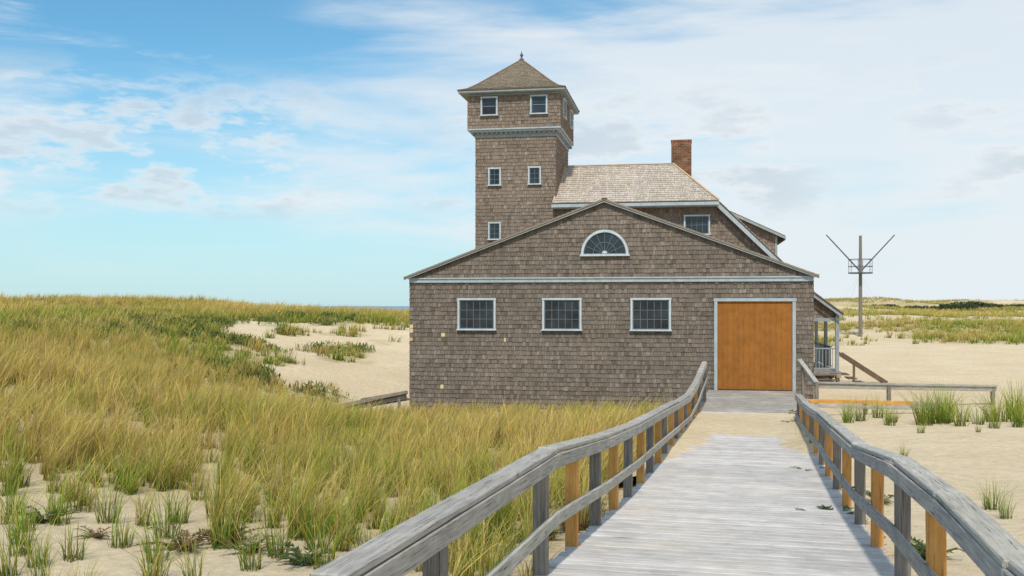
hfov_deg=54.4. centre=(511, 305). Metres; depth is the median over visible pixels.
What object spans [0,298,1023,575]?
ground
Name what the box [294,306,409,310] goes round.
water
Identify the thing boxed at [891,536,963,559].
leafy plant
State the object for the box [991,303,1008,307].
shrub
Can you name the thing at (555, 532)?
leafy plant
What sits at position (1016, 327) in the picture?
beach grass
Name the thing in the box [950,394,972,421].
grass tuft
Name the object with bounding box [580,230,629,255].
fanlight window
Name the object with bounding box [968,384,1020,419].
grass tuft
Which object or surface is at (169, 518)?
grass tuft
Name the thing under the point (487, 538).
leafy plant
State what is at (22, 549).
grass tuft
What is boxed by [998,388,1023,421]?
grass tuft
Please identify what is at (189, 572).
grass tuft
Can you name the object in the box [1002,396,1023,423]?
grass tuft
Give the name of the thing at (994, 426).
grass tuft
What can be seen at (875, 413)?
grass tuft
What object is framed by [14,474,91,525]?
grass tuft
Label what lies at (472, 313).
window
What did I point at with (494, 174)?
window
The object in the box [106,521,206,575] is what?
grass tuft
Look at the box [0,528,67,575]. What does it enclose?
grass tuft
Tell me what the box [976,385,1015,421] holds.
grass tuft
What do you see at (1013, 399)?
grass tuft
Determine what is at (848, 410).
grass tuft
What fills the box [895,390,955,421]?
grass tuft
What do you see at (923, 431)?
grass tuft
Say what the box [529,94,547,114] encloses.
window
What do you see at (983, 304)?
shrub
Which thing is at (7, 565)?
grass tuft
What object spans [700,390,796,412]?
platform path
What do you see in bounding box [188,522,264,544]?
withered plant
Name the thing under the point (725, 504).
boardwalk path
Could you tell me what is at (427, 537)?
boardwalk railing
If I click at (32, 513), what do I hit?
grass tuft
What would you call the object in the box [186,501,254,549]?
grass tuft
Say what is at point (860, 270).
signal mast
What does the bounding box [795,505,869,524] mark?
leafy plant
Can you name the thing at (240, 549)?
leafy plant
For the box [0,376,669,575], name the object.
beach grass
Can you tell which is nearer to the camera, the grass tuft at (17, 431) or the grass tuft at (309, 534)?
the grass tuft at (309, 534)
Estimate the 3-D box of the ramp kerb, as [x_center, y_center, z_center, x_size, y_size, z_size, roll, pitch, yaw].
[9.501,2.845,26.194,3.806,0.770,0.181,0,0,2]
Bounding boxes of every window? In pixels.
[456,298,496,330]
[480,96,498,115]
[487,168,501,185]
[487,222,500,239]
[527,166,541,184]
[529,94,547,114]
[541,298,582,330]
[562,98,566,119]
[569,109,573,129]
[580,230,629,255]
[629,298,671,330]
[683,214,710,234]
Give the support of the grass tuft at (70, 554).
on the ground at (964, 458)
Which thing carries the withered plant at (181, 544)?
on the ground at (964, 458)
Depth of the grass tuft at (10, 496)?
10.39 m
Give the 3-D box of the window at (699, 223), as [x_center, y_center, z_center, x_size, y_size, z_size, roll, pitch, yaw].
[7.082,-3.090,38.135,1.050,0.780,0.115,0,0,10]
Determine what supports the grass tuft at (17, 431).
on the ground at (964, 458)
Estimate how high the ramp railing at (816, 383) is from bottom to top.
1.639 m
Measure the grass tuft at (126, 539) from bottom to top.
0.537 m
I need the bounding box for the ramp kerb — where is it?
[807,399,946,414]
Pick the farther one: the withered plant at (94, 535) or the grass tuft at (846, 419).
the grass tuft at (846, 419)
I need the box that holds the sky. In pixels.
[0,0,1023,305]
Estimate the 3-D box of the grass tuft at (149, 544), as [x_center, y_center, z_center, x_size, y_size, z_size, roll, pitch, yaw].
[-2.994,1.878,8.427,0.742,0.583,0.817,0,0,1]
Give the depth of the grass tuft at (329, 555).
7.99 m
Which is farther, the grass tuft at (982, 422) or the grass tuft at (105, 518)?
the grass tuft at (982, 422)
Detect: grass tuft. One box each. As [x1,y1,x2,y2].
[0,404,36,456]
[0,439,39,488]
[0,466,55,515]
[0,492,73,545]
[0,499,69,556]
[0,509,37,575]
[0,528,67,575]
[3,436,31,470]
[3,485,63,532]
[13,513,62,568]
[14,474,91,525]
[37,510,102,562]
[38,552,117,575]
[48,452,97,499]
[76,453,139,523]
[86,428,140,484]
[89,499,152,548]
[105,493,193,563]
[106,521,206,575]
[111,472,208,538]
[144,472,209,523]
[151,521,222,575]
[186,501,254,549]
[213,506,300,571]
[228,486,312,558]
[264,481,361,549]
[279,513,356,569]
[328,505,391,548]
[461,517,507,555]
[836,396,859,420]
[837,395,876,422]
[843,393,884,421]
[862,397,902,425]
[866,392,891,417]
[881,403,901,422]
[887,381,942,425]
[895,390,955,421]
[895,442,908,456]
[898,382,961,424]
[902,378,966,422]
[908,381,948,423]
[916,418,926,432]
[921,381,972,422]
[940,398,984,426]
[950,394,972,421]
[955,397,999,424]
[963,471,1021,509]
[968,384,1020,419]
[971,393,1006,421]
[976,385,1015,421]
[977,374,1023,418]
[978,401,1008,428]
[986,478,1022,518]
[993,372,1022,415]
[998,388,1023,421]
[1001,399,1023,427]
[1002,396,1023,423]
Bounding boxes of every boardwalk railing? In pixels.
[309,361,707,575]
[795,394,1023,575]
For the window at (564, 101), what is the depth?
39.54 m
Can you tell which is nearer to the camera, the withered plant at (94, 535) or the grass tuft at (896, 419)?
the withered plant at (94, 535)
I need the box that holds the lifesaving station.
[403,51,887,410]
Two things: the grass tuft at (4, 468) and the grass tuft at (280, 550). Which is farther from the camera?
the grass tuft at (4, 468)
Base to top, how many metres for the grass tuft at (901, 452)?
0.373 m
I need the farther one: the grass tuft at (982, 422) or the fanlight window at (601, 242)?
the fanlight window at (601, 242)
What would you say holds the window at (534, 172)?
in the lifesaving station
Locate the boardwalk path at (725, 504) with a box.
[534,411,893,575]
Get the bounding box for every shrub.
[939,303,979,309]
[957,301,995,309]
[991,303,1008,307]
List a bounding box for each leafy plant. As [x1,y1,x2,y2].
[18,505,79,523]
[215,533,279,552]
[261,540,336,566]
[448,544,497,565]
[458,526,509,547]
[486,522,564,541]
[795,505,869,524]
[866,490,893,503]
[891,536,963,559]
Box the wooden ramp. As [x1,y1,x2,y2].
[331,390,409,409]
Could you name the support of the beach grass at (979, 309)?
on the ground at (964, 458)
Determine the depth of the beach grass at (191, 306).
56.72 m
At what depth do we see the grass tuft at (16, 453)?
12.59 m
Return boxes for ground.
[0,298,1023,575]
[633,413,853,485]
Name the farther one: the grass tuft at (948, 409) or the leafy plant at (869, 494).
the grass tuft at (948, 409)
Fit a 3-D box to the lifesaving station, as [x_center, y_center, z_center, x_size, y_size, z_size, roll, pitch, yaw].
[5.764,-3.430,38.051,16.550,14.320,13.783,0,0,10]
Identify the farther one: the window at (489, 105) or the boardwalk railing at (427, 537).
the window at (489, 105)
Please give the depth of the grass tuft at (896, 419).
22.85 m
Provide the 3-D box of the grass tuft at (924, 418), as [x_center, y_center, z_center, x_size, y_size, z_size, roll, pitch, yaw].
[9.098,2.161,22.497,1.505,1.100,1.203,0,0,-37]
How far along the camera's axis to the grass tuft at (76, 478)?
11.36 m
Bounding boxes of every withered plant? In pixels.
[72,525,110,537]
[131,521,220,550]
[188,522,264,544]
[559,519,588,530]
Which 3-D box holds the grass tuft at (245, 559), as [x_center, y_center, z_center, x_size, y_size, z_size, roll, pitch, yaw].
[-2.061,1.839,7.959,0.611,0.587,0.906,0,0,32]
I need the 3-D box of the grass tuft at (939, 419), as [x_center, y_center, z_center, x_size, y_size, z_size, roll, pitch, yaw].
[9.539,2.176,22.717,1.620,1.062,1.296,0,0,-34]
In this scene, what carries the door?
in the lifesaving station
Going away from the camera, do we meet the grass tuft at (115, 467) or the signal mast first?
the grass tuft at (115, 467)
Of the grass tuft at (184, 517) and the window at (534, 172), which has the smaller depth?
the grass tuft at (184, 517)
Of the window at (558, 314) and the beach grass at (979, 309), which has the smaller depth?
the window at (558, 314)
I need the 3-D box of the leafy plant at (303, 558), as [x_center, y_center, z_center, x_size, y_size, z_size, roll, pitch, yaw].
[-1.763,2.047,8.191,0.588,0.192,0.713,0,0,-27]
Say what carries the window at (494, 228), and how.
in the lifesaving station
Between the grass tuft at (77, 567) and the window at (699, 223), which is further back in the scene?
the window at (699, 223)
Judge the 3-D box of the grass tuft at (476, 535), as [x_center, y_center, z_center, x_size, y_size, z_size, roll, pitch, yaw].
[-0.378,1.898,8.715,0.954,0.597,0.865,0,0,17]
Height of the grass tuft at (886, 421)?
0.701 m
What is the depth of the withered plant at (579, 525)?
9.94 m
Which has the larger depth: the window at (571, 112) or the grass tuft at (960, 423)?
the window at (571, 112)
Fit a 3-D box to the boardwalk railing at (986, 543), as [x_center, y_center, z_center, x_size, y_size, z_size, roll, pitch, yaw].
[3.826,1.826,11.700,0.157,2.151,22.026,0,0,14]
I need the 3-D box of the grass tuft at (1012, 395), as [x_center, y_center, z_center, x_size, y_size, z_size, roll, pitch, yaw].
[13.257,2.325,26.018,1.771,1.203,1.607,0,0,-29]
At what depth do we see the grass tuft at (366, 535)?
8.42 m
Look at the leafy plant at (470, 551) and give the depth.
8.24 m
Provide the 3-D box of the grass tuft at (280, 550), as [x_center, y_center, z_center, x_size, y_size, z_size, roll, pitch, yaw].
[-2.014,1.834,8.431,0.813,0.642,0.790,0,0,-22]
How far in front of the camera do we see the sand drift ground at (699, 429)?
19.30 m
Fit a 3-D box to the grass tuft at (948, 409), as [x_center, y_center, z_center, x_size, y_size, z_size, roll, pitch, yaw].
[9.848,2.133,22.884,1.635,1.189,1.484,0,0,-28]
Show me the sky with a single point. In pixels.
(314, 152)
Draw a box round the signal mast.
[823,235,894,339]
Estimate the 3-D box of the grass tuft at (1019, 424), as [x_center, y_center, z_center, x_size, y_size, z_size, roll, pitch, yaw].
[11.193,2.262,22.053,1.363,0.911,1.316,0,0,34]
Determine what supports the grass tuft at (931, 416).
on the ground at (964, 458)
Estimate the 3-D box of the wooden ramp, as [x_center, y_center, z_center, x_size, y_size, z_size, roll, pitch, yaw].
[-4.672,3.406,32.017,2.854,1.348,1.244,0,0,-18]
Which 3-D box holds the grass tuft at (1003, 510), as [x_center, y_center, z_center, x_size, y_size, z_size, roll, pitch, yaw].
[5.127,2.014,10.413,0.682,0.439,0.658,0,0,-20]
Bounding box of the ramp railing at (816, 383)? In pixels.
[797,359,997,404]
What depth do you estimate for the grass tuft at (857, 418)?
23.37 m
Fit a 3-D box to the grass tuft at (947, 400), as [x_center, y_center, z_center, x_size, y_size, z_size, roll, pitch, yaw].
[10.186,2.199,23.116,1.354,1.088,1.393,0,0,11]
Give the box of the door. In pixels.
[713,298,796,390]
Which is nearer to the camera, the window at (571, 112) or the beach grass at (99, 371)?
the beach grass at (99, 371)
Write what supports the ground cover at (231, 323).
on the ground at (964, 458)
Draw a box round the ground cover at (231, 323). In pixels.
[0,307,375,401]
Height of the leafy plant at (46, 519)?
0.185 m
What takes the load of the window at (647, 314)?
in the lifesaving station
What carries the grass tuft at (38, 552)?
on the ground at (964, 458)
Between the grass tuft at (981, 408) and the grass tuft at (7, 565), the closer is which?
the grass tuft at (7, 565)
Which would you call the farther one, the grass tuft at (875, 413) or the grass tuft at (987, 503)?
the grass tuft at (875, 413)
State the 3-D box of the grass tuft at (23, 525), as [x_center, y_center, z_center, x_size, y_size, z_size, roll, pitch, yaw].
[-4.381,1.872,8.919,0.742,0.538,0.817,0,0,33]
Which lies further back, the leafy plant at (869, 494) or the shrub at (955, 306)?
the shrub at (955, 306)
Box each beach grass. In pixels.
[0,291,409,366]
[0,311,707,458]
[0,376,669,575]
[814,309,1023,345]
[824,296,1023,315]
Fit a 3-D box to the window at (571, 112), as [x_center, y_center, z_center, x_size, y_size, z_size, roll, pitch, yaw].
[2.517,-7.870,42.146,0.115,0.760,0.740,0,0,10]

